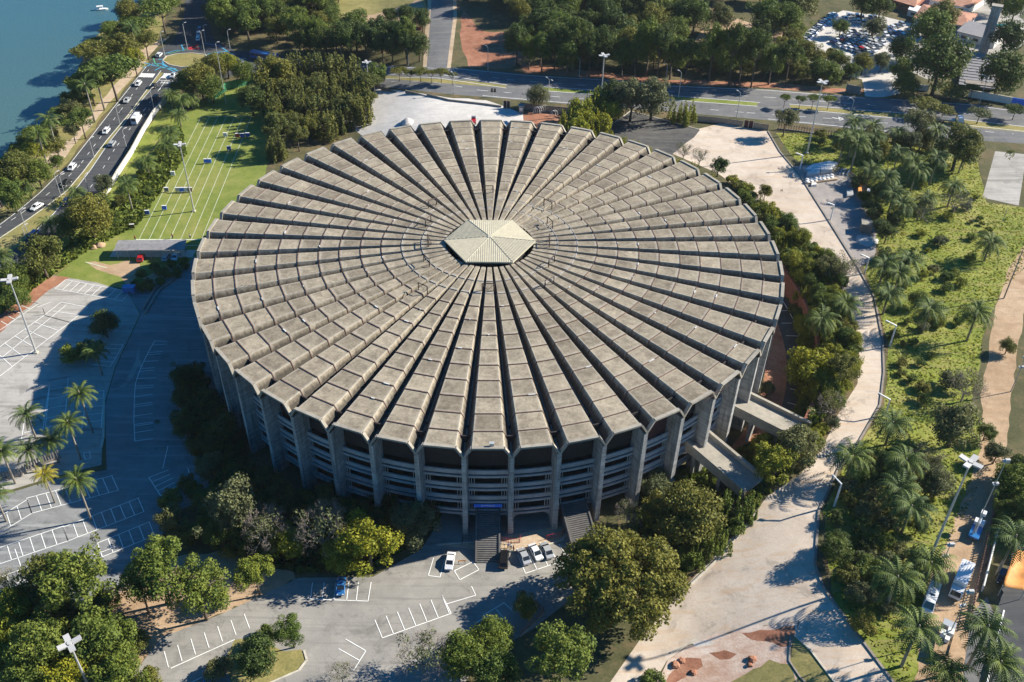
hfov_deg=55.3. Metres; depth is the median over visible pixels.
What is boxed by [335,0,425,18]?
hill field
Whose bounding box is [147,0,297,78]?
junction
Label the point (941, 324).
shrub
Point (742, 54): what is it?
woodland tree
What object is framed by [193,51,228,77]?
leafy tree
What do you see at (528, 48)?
woodland tree
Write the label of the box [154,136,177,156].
palm tree
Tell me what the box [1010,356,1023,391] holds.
equipment mast
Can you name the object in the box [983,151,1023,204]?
concrete pad
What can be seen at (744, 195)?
shrub
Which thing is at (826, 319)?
palm tree
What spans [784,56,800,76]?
woodland tree
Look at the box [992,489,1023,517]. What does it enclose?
leafy tree
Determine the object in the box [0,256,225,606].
shaded drive
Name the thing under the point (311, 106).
feathery tree
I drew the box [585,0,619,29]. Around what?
woodland tree
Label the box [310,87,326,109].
feathery tree
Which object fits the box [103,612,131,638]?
shrub
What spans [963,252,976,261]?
shrub
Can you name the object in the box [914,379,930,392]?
shrub
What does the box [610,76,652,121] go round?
leafy tree
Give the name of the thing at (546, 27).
woodland tree
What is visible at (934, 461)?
tree
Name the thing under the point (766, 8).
leafy tree
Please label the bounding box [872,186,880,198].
tree
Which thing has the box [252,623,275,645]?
shrub
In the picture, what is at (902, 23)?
parked car
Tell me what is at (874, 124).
palm tree
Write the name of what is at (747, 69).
woodland tree
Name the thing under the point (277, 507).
shrub
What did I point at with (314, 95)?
airy tree
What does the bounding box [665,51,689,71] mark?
leafy tree
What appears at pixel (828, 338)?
shrub
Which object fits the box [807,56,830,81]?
woodland tree
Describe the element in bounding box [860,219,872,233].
concrete block
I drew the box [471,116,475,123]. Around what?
utility cart
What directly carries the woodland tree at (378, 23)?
on the ground at (612, 648)
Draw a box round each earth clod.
[671,660,679,668]
[678,657,685,663]
[689,669,696,675]
[748,655,756,662]
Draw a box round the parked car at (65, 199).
[61,197,71,203]
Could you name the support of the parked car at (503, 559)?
on the front car park at (330, 627)
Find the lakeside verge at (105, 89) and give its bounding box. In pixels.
[0,0,166,212]
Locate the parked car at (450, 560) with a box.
[444,551,455,569]
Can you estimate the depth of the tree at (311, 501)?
204.80 m
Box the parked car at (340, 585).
[336,576,345,595]
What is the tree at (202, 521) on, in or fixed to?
on the ground at (612, 648)
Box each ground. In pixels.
[0,0,1023,681]
[662,621,797,681]
[666,626,794,681]
[692,640,713,646]
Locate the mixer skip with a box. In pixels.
[857,184,861,196]
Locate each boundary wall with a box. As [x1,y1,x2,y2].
[95,96,167,207]
[375,85,500,106]
[845,84,861,94]
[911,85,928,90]
[968,90,1012,103]
[981,522,1000,591]
[1011,98,1023,105]
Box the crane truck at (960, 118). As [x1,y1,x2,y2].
[935,113,963,123]
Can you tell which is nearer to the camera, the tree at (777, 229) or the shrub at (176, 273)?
the shrub at (176, 273)
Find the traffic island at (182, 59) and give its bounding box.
[164,53,204,65]
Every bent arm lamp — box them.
[827,202,834,219]
[831,474,841,506]
[860,254,869,273]
[878,392,890,410]
[885,320,896,346]
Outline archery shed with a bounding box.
[110,240,195,258]
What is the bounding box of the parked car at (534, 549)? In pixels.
[527,542,543,560]
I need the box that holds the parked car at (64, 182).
[60,179,72,185]
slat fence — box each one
[0,450,60,480]
[520,102,574,113]
[697,115,742,126]
[753,122,768,129]
[777,123,935,146]
[968,506,995,627]
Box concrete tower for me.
[978,3,1003,53]
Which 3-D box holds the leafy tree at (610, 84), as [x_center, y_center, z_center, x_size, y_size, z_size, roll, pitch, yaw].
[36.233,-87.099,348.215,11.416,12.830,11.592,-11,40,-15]
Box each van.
[130,112,141,123]
[920,580,940,615]
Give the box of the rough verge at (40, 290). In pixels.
[0,276,69,331]
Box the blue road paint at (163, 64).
[144,43,233,71]
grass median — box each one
[0,71,1023,257]
[543,87,757,105]
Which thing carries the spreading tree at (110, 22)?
on the lakeside verge at (105, 89)
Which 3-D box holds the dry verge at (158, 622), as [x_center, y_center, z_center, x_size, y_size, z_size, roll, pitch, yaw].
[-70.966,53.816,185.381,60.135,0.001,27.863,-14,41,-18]
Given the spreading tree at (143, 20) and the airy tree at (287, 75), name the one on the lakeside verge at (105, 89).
the spreading tree at (143, 20)
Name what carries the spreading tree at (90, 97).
on the lakeside verge at (105, 89)
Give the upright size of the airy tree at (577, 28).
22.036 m
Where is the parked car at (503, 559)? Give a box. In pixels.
[498,549,508,568]
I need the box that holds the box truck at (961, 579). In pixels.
[948,558,974,600]
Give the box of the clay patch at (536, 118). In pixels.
[523,109,567,131]
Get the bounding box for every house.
[893,0,924,11]
[907,5,920,16]
[914,4,978,30]
[929,0,985,11]
[956,20,1001,48]
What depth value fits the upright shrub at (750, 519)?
202.15 m
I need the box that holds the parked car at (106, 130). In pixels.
[102,127,109,133]
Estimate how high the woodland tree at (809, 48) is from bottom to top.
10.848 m
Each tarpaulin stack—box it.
[803,161,837,173]
[806,170,819,176]
[820,166,832,174]
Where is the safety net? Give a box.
[208,77,259,102]
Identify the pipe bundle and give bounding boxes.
[846,189,853,197]
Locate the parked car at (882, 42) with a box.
[879,40,886,44]
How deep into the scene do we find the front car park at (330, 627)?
188.51 m
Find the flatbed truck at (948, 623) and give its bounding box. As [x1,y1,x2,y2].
[933,618,956,658]
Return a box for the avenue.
[252,59,1023,143]
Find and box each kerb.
[100,396,104,447]
[141,278,170,309]
[144,277,178,313]
[162,53,206,66]
[271,650,307,681]
[437,534,565,550]
[632,111,699,129]
[670,637,698,652]
[690,511,756,584]
[767,131,894,681]
[788,637,805,681]
[794,635,835,681]
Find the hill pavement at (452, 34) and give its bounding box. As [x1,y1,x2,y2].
[423,0,456,67]
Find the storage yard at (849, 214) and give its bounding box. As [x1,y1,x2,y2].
[794,165,876,265]
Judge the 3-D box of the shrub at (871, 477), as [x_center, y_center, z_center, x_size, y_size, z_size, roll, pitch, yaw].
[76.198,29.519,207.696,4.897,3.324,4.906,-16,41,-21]
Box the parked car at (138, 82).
[135,80,141,85]
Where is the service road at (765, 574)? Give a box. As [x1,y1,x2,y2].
[611,124,890,681]
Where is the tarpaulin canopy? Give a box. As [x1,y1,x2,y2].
[998,551,1023,599]
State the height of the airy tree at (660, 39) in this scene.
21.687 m
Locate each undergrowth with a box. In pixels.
[0,127,186,313]
[185,377,429,574]
[626,184,850,579]
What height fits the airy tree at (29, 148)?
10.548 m
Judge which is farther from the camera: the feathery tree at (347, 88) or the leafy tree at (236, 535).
the feathery tree at (347, 88)
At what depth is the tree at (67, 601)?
183.78 m
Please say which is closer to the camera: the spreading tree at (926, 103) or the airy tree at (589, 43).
the spreading tree at (926, 103)
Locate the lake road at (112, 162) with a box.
[0,65,176,285]
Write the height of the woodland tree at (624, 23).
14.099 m
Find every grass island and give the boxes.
[226,638,305,681]
[731,636,832,681]
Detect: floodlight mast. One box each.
[0,274,38,353]
[56,633,87,681]
[174,141,195,211]
[598,52,609,94]
[805,79,828,153]
[921,454,983,574]
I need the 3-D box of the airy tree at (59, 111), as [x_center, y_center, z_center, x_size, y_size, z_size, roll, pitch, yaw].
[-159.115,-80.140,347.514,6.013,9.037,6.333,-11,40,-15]
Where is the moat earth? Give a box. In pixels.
[655,323,786,521]
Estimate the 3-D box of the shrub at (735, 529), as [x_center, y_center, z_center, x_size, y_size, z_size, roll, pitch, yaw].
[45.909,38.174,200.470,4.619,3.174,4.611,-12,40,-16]
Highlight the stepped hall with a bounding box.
[958,52,995,90]
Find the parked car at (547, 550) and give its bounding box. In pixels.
[539,541,554,559]
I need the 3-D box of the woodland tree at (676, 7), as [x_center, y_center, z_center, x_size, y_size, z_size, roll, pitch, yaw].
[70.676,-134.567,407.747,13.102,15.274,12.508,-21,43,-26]
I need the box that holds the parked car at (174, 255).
[170,251,180,260]
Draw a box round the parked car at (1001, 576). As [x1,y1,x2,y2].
[995,567,1007,584]
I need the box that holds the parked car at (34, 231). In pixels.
[28,229,40,236]
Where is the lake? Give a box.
[0,0,137,156]
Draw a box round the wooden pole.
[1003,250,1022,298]
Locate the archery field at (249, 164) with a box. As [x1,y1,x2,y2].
[56,86,280,287]
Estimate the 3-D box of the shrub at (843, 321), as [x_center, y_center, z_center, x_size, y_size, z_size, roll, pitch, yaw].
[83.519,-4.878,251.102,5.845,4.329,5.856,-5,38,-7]
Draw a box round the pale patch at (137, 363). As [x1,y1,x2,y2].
[119,347,143,387]
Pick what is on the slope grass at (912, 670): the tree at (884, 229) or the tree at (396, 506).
the tree at (884, 229)
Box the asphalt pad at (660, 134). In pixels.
[600,112,699,154]
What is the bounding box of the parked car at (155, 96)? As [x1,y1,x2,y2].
[152,94,159,99]
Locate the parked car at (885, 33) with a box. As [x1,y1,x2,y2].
[881,31,889,36]
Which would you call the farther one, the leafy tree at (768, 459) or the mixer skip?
the mixer skip
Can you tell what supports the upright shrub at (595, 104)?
on the ground at (612, 648)
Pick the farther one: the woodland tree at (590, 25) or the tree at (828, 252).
the woodland tree at (590, 25)
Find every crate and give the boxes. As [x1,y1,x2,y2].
[939,629,946,638]
[944,635,949,643]
[946,627,954,638]
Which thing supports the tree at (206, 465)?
on the shaded drive at (170, 317)
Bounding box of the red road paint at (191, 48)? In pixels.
[188,44,199,49]
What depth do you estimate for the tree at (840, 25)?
408.91 m
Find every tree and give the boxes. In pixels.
[0,150,40,192]
[0,174,8,207]
[0,178,32,212]
[0,247,16,266]
[0,260,32,290]
[0,285,31,310]
[0,436,19,483]
[0,477,15,521]
[0,565,19,589]
[0,576,35,623]
[0,606,26,662]
[0,614,70,681]
[0,657,49,681]
[1,582,30,603]
[8,400,45,437]
[12,435,47,471]
[14,171,39,198]
[16,532,99,605]
[17,233,63,278]
[20,141,46,159]
[21,124,49,148]
[21,610,52,627]
[22,157,56,188]
[24,124,53,170]
[24,262,41,280]
[25,582,67,606]
[30,464,57,502]
[32,542,118,611]
[33,107,62,154]
[33,215,57,235]
[33,427,67,462]
[33,602,138,668]
[37,652,88,681]
[41,126,58,140]
[43,591,75,617]
[44,136,66,162]
[47,154,64,174]
[50,411,86,459]
[52,213,78,239]
[53,97,82,117]
[53,104,69,117]
[54,118,71,126]
[55,189,113,238]
[58,463,96,519]
[62,71,114,105]
[62,124,80,142]
[62,380,97,432]
[64,185,86,203]
[65,76,90,96]
[66,86,88,104]
[67,106,94,138]
[68,39,116,59]
[71,74,97,122]
[76,53,143,101]
[77,653,102,678]
[78,338,110,374]
[81,65,106,109]
[83,94,95,105]
[86,639,152,681]
[87,308,120,338]
[87,603,112,618]
[91,586,121,610]
[92,173,126,191]
[94,191,115,207]
[97,23,118,38]
[100,20,119,26]
[100,649,140,680]
[101,31,138,69]
[112,176,139,208]
[113,0,142,19]
[114,193,132,204]
[116,565,160,613]
[119,19,143,64]
[120,15,159,44]
[120,534,200,603]
[122,47,146,76]
[133,28,158,59]
[135,155,158,172]
[139,0,181,33]
[153,501,189,535]
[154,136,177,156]
[155,416,197,438]
[158,125,182,141]
[159,88,180,108]
[164,557,231,620]
[167,107,189,126]
[168,361,201,388]
[169,71,201,94]
[169,386,193,406]
[170,93,192,114]
[180,91,201,108]
[181,55,221,99]
[182,517,234,549]
[188,488,215,516]
[188,513,212,538]
[191,473,256,538]
[192,450,222,481]
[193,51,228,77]
[193,385,226,408]
[196,73,224,102]
[200,0,209,11]
[204,0,235,34]
[214,456,248,482]
[215,52,238,78]
[220,0,248,25]
[224,515,265,550]
[228,2,260,40]
[228,631,278,680]
[230,59,253,81]
[231,3,253,33]
[232,553,274,595]
[234,83,266,115]
[240,501,293,554]
[246,0,260,23]
[248,489,272,511]
[249,52,292,86]
[249,506,273,534]
[251,0,275,28]
[252,69,276,97]
[258,76,279,105]
[260,17,294,38]
[260,111,288,145]
[261,88,278,116]
[263,16,286,43]
[263,93,282,114]
[264,0,291,17]
[264,131,289,162]
[264,520,306,559]
[266,101,286,132]
[272,612,304,647]
[273,79,289,91]
[278,87,296,111]
[278,484,309,515]
[280,5,309,44]
[280,70,294,80]
[281,121,298,145]
[282,112,303,126]
[283,12,308,52]
[284,50,306,81]
[284,78,305,95]
[284,108,302,117]
[284,125,309,151]
[285,0,314,14]
[287,88,308,126]
[289,93,305,104]
[290,28,313,57]
[290,74,307,87]
[292,497,345,556]
[294,71,308,84]
[295,84,312,97]
[296,115,317,143]
[300,484,326,517]
[301,0,327,10]
[301,51,327,79]
[303,14,327,53]
[305,76,326,93]
[306,93,323,102]
[306,93,329,115]
[306,109,318,136]
[307,25,331,57]
[309,10,328,25]
[310,1,322,12]
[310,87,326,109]
[311,70,326,96]
[312,109,340,143]
[314,480,342,508]
[315,21,332,52]
[316,94,334,114]
[318,0,336,11]
[319,52,340,81]
[319,534,360,575]
[321,4,341,26]
[321,79,343,112]
[323,20,352,56]
[325,30,342,51]
[325,73,344,98]
[325,661,357,681]
[327,7,367,28]
[329,67,347,83]
[330,102,355,134]
[332,50,341,76]
[332,91,360,111]
[333,507,404,579]
[339,30,358,61]
[339,52,360,79]
[340,18,364,51]
[341,68,361,95]
[345,82,358,94]
[351,64,367,90]
[351,93,374,127]
[353,81,371,108]
[354,23,376,60]
[354,72,381,89]
[360,89,377,103]
[363,14,389,52]
[369,495,393,527]
[371,28,394,62]
[371,71,383,91]
[372,492,399,512]
[380,20,400,51]
[382,8,397,19]
[382,32,400,63]
[387,502,405,521]
[388,626,450,681]
[389,66,407,80]
[389,489,441,552]
[392,30,419,47]
[393,15,416,58]
[395,32,414,63]
[397,3,414,20]
[404,69,413,76]
[408,32,430,61]
[410,66,427,81]
[411,9,430,32]
[413,7,428,28]
[415,497,442,526]
[424,69,435,82]
[434,67,448,81]
[435,627,487,681]
[447,71,457,84]
[469,614,515,654]
[472,645,523,681]
[503,21,534,65]
[504,0,532,21]
[509,13,537,35]
[512,590,539,620]
[519,33,536,69]
[524,0,537,10]
[524,619,597,681]
[525,83,550,107]
[527,31,553,72]
[528,4,558,34]
[532,0,576,13]
[532,29,545,66]
[535,16,568,59]
[542,9,572,31]
[544,22,564,70]
[551,523,690,642]
[554,1,577,16]
[554,35,580,75]
[556,0,581,13]
[562,15,588,70]
[570,34,589,59]
[578,27,603,70]
[579,8,600,28]
[582,19,597,30]
[582,35,601,76]
[582,52,611,68]
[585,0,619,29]
[586,24,617,73]
[596,6,627,33]
[602,78,625,104]
[608,37,636,77]
[609,0,632,11]
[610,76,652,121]
[612,29,623,50]
[613,17,637,32]
[613,26,637,66]
[615,0,635,17]
[615,497,644,526]
[619,13,642,28]
[624,5,644,16]
[625,31,649,76]
[633,16,664,76]
[635,1,667,24]
[635,76,676,119]
[636,0,663,13]
[640,488,679,533]
[641,466,670,503]
[643,48,666,69]
[653,26,673,77]
[655,479,728,551]
[656,22,676,39]
[657,32,701,79]
[658,0,674,12]
[658,0,679,11]
[659,10,675,25]
[664,15,692,38]
[665,0,694,27]
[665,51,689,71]
[674,142,692,158]
[679,0,711,34]
[679,37,701,81]
[687,48,701,66]
[690,147,709,166]
[693,56,714,72]
[700,21,729,82]
[706,1,744,27]
[709,156,729,176]
[715,49,738,75]
[723,22,750,86]
[725,25,761,82]
[739,60,758,77]
[743,26,772,87]
[745,0,784,31]
[748,432,776,454]
[752,15,775,34]
[752,440,799,485]
[757,54,776,77]
[757,213,775,222]
[758,42,785,84]
[758,184,782,199]
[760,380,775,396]
[766,218,781,233]
[770,226,785,236]
[771,232,783,242]
[772,1,806,36]
[773,41,787,53]
[775,35,789,45]
[775,107,799,136]
[775,406,826,470]
[776,62,786,74]
[778,212,799,226]
[779,38,805,85]
[779,93,790,107]
[780,0,818,18]
[781,27,805,41]
[781,249,802,266]
[782,220,798,230]
[783,346,837,393]
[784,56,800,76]
[788,21,813,36]
[790,225,812,245]
[792,290,799,301]
[792,374,804,387]
[793,307,802,316]
[793,313,810,334]
[794,330,814,348]
[795,95,807,106]
[796,65,811,83]
[796,257,816,273]
[797,55,809,72]
[798,38,823,60]
[802,273,817,286]
[802,303,841,340]
[803,251,819,260]
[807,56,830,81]
[807,94,820,108]
[808,54,827,72]
[809,49,829,59]
[810,282,830,294]
[810,305,821,319]
[811,292,829,307]
[812,245,823,252]
[814,262,823,274]
[814,388,853,421]
[815,254,848,276]
[817,375,841,393]
[818,247,835,264]
[819,63,844,84]
[820,533,854,566]
[822,94,836,109]
[823,293,835,306]
[825,352,862,384]
[826,47,834,53]
[826,271,848,288]
[826,282,842,293]
[826,346,835,358]
[826,437,875,479]
[827,48,845,65]
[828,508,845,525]
[828,528,851,543]
[829,130,856,164]
[829,249,864,279]
[829,291,864,323]
[832,18,849,35]
[834,384,846,394]
[835,54,851,71]
[836,326,856,343]
[837,349,852,355]
[838,123,869,159]
[839,113,867,142]
[842,61,862,80]
[842,363,861,379]
[843,132,870,170]
[846,331,863,345]
[849,0,881,18]
[851,52,876,74]
[854,159,886,183]
[860,15,887,37]
[860,191,881,202]
[861,118,885,133]
[862,127,887,146]
[862,145,882,163]
[863,126,875,135]
[863,206,880,219]
[863,449,897,468]
[865,253,903,287]
[867,131,888,144]
[868,407,917,447]
[868,555,926,605]
[869,0,895,15]
[869,203,883,217]
[870,167,900,199]
[870,281,907,314]
[871,214,891,234]
[872,139,890,160]
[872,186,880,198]
[874,49,893,71]
[874,467,896,485]
[876,181,909,212]
[876,467,923,516]
[877,222,898,242]
[879,186,890,201]
[880,261,918,298]
[882,193,917,221]
[882,443,929,483]
[883,211,903,226]
[884,125,908,150]
[886,56,914,77]
[886,142,910,173]
[887,33,916,59]
[887,488,938,533]
[889,604,945,667]
[890,71,921,96]
[890,129,909,143]
[893,248,928,278]
[896,546,925,573]
[898,151,928,183]
[899,160,931,192]
[901,541,958,589]
[902,131,922,156]
[903,32,977,95]
[903,108,936,132]
[905,7,955,48]
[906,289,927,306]
[906,515,937,537]
[908,96,941,112]
[909,192,938,222]
[910,295,949,333]
[913,127,933,149]
[913,441,946,471]
[915,188,941,220]
[915,469,946,495]
[918,462,956,498]
[919,650,978,681]
[922,121,948,147]
[923,146,953,184]
[926,0,962,29]
[928,456,951,469]
[929,401,984,448]
[933,103,955,116]
[934,81,970,100]
[934,121,1014,171]
[937,176,967,206]
[938,189,972,213]
[948,367,989,401]
[950,151,978,172]
[952,599,1017,669]
[954,298,996,340]
[966,83,981,97]
[966,106,992,123]
[966,639,1023,681]
[974,230,1007,260]
[976,49,1023,95]
[976,422,998,441]
[983,439,1012,466]
[984,0,1003,10]
[985,515,1023,576]
[988,18,1023,53]
[992,462,1023,498]
[992,489,1017,504]
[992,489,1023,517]
[993,498,1018,514]
[995,473,1023,498]
[995,508,1018,531]
[997,336,1017,353]
[1000,0,1023,19]
[1001,452,1023,473]
[1002,103,1023,119]
[1010,513,1023,534]
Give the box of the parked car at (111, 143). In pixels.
[108,140,115,146]
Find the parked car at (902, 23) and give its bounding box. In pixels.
[898,21,905,25]
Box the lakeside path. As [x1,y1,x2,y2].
[0,37,168,207]
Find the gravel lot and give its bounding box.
[344,88,522,135]
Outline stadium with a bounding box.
[191,119,784,562]
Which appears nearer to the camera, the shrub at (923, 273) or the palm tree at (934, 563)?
the palm tree at (934, 563)
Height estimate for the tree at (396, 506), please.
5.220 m
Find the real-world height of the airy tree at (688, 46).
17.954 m
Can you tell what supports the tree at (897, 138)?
on the slope grass at (912, 670)
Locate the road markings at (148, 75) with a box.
[0,58,1023,237]
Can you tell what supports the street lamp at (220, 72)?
on the archery field at (249, 164)
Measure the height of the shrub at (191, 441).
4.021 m
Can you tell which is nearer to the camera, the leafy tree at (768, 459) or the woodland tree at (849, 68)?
the leafy tree at (768, 459)
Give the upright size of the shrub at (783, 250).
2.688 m
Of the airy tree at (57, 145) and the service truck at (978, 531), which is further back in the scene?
the airy tree at (57, 145)
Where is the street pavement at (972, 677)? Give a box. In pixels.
[963,597,994,681]
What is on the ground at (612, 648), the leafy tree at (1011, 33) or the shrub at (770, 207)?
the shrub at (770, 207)
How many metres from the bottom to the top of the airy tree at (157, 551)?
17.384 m
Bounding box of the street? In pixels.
[989,541,1023,681]
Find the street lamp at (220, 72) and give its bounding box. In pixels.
[215,41,225,101]
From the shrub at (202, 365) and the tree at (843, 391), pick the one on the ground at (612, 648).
the tree at (843, 391)
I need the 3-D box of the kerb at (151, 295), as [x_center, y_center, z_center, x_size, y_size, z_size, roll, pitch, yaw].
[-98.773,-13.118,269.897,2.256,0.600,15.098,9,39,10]
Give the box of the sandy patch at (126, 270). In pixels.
[88,260,183,283]
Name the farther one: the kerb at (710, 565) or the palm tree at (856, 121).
the palm tree at (856, 121)
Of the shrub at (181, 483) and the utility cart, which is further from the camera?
the utility cart
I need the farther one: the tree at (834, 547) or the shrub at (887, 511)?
the shrub at (887, 511)
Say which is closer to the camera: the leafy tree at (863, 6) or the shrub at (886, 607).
the shrub at (886, 607)
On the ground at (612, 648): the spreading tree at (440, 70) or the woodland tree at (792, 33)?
the woodland tree at (792, 33)
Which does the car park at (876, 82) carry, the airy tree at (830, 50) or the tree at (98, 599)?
the airy tree at (830, 50)
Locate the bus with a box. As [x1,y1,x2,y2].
[250,49,278,58]
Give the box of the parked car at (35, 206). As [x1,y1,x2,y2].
[30,202,43,210]
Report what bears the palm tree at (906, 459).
on the slope grass at (912, 670)
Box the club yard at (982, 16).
[907,0,1023,78]
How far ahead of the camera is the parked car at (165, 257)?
282.36 m
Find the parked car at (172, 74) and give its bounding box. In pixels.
[169,72,177,77]
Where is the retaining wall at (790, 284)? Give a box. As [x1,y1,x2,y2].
[729,264,820,506]
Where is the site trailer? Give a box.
[122,284,136,293]
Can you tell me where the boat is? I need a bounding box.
[95,5,107,10]
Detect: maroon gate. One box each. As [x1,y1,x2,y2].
[503,100,509,107]
[743,120,753,127]
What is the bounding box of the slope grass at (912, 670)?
[776,133,1023,681]
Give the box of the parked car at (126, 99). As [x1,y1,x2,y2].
[123,97,130,102]
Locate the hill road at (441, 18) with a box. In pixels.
[427,0,452,67]
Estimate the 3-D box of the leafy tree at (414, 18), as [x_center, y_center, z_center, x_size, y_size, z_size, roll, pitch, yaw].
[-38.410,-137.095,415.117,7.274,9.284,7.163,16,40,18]
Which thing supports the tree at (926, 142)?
on the slope grass at (912, 670)
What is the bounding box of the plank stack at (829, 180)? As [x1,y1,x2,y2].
[807,178,837,184]
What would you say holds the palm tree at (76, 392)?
on the car park at (30, 376)
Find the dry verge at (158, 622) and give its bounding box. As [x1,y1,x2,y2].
[1,550,294,681]
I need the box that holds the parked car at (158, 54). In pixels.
[155,52,162,56]
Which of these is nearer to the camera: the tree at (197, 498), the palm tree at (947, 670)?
the palm tree at (947, 670)
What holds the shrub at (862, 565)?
on the slope grass at (912, 670)
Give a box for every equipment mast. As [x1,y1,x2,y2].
[934,542,954,580]
[950,589,974,630]
[970,458,1010,538]
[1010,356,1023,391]
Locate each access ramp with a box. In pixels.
[680,430,762,498]
[733,392,811,443]
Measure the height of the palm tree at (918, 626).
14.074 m
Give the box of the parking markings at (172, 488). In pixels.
[0,280,794,681]
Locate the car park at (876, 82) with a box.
[805,10,914,96]
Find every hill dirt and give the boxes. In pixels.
[362,0,784,65]
[460,10,863,93]
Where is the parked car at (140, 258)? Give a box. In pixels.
[136,253,144,261]
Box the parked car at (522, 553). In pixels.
[516,547,531,565]
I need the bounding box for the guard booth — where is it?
[518,104,523,113]
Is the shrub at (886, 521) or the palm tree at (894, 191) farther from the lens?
the palm tree at (894, 191)
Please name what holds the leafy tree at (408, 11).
on the ground at (612, 648)
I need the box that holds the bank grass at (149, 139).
[2,103,184,307]
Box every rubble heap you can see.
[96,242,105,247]
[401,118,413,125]
[856,234,878,246]
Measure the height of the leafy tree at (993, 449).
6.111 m
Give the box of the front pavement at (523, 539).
[436,526,564,549]
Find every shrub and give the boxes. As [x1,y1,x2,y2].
[0,661,8,681]
[7,141,22,152]
[15,131,35,143]
[16,607,42,622]
[55,602,85,634]
[57,342,91,364]
[58,91,78,102]
[78,338,103,356]
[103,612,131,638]
[109,218,121,226]
[120,628,150,654]
[126,189,137,197]
[130,665,162,681]
[135,269,146,276]
[135,281,148,291]
[136,168,145,174]
[137,173,144,179]
[144,189,153,195]
[144,282,155,290]
[148,172,156,177]
[148,262,160,269]
[154,269,164,275]
[155,166,166,173]
[155,277,165,284]
[156,487,183,510]
[159,266,168,271]
[163,271,171,277]
[166,259,176,267]
[168,409,186,426]
[172,269,181,277]
[175,526,197,548]
[176,473,197,489]
[178,402,209,429]
[181,263,189,268]
[182,480,202,499]
[183,433,205,453]
[187,360,205,376]
[193,373,210,388]
[202,655,233,681]
[207,475,228,492]
[218,540,248,559]
[246,479,264,499]
[247,539,270,560]
[249,474,257,486]
[252,497,282,518]
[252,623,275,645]
[326,496,359,518]
[344,506,373,527]
[354,494,374,513]
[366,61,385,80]
[558,108,577,130]
[566,97,596,115]
[567,118,590,128]
[570,108,596,127]
[583,91,603,114]
[585,117,599,136]
[589,85,612,105]
[589,105,605,131]
[594,113,612,132]
[598,100,624,119]
[639,668,665,681]
[666,99,696,127]
[677,544,700,569]
[684,540,710,573]
[693,473,712,488]
[695,541,714,560]
[701,521,732,558]
[704,484,719,499]
[707,530,728,553]
[715,506,729,529]
[717,489,755,531]
[719,487,737,498]
[726,174,738,182]
[727,516,745,535]
[732,180,749,190]
[733,499,758,526]
[737,182,755,192]
[737,188,752,201]
[742,490,759,506]
[746,196,756,205]
[750,203,762,210]
[751,191,758,198]
[754,206,764,214]
[755,210,767,221]
[759,200,779,212]
[775,235,788,250]
[779,248,787,255]
[781,242,797,250]
[784,229,793,242]
[787,303,797,315]
[787,459,805,474]
[789,264,799,271]
[789,268,797,276]
[792,267,812,284]
[793,385,808,399]
[793,400,808,415]
[794,246,804,252]
[799,285,811,296]
[800,240,817,250]
[801,246,812,252]
[802,251,818,260]
[810,381,832,406]
[810,427,821,436]
[812,434,826,448]
[813,344,825,353]
[814,129,827,137]
[814,137,826,144]
[814,422,829,435]
[815,273,824,281]
[817,329,837,342]
[820,277,830,284]
[821,340,836,349]
[823,415,840,431]
[825,341,843,352]
[826,390,846,408]
[827,304,842,313]
[832,312,849,326]
[833,475,857,494]
[835,564,862,586]
[836,324,854,331]
[839,493,858,508]
[841,378,853,390]
[844,343,863,353]
[844,580,880,605]
[846,320,859,330]
[846,608,878,637]
[849,351,864,365]
[850,550,868,565]
[851,174,867,188]
[852,499,883,518]
[853,552,881,579]
[854,536,879,551]
[855,480,887,504]
[859,470,879,486]
[860,452,876,469]
[861,198,877,208]
[866,548,880,565]
[874,246,895,260]
[875,533,896,552]
[877,515,902,533]
[878,550,902,571]
[878,597,898,614]
[880,500,902,523]
[881,448,894,451]
[882,566,898,589]
[887,329,900,339]
[891,541,910,560]
[892,589,910,608]
[896,357,907,366]
[897,141,909,149]
[897,368,906,376]
[899,466,918,481]
[900,340,906,346]
[903,444,921,464]
[904,317,912,323]
[906,373,917,383]
[908,337,919,345]
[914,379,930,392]
[915,357,926,365]
[916,229,926,237]
[916,322,930,331]
[916,392,931,404]
[917,268,929,277]
[919,179,927,187]
[920,495,934,510]
[921,145,934,152]
[927,264,940,272]
[927,351,936,358]
[932,317,947,327]
[933,235,949,246]
[938,369,967,390]
[940,271,954,280]
[940,281,953,291]
[942,211,954,220]
[950,267,960,277]
[952,315,965,325]
[955,277,967,286]
[960,202,972,209]
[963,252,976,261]
[967,233,977,241]
[984,226,993,231]
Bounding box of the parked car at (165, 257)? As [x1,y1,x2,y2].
[161,253,171,261]
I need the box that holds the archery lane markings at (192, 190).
[86,116,250,267]
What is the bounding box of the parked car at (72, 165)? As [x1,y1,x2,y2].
[67,162,76,170]
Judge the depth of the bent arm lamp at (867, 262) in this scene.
269.35 m
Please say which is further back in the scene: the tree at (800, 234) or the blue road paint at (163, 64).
the blue road paint at (163, 64)
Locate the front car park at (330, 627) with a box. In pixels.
[130,509,577,681]
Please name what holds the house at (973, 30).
on the club yard at (982, 16)
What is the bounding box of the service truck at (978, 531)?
[968,509,987,540]
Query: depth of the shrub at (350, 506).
205.51 m
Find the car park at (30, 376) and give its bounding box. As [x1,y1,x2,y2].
[0,275,139,491]
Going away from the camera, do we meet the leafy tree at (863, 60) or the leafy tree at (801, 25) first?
the leafy tree at (863, 60)
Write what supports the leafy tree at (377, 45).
on the ground at (612, 648)
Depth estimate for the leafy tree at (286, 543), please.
194.08 m
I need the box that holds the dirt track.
[915,246,1023,681]

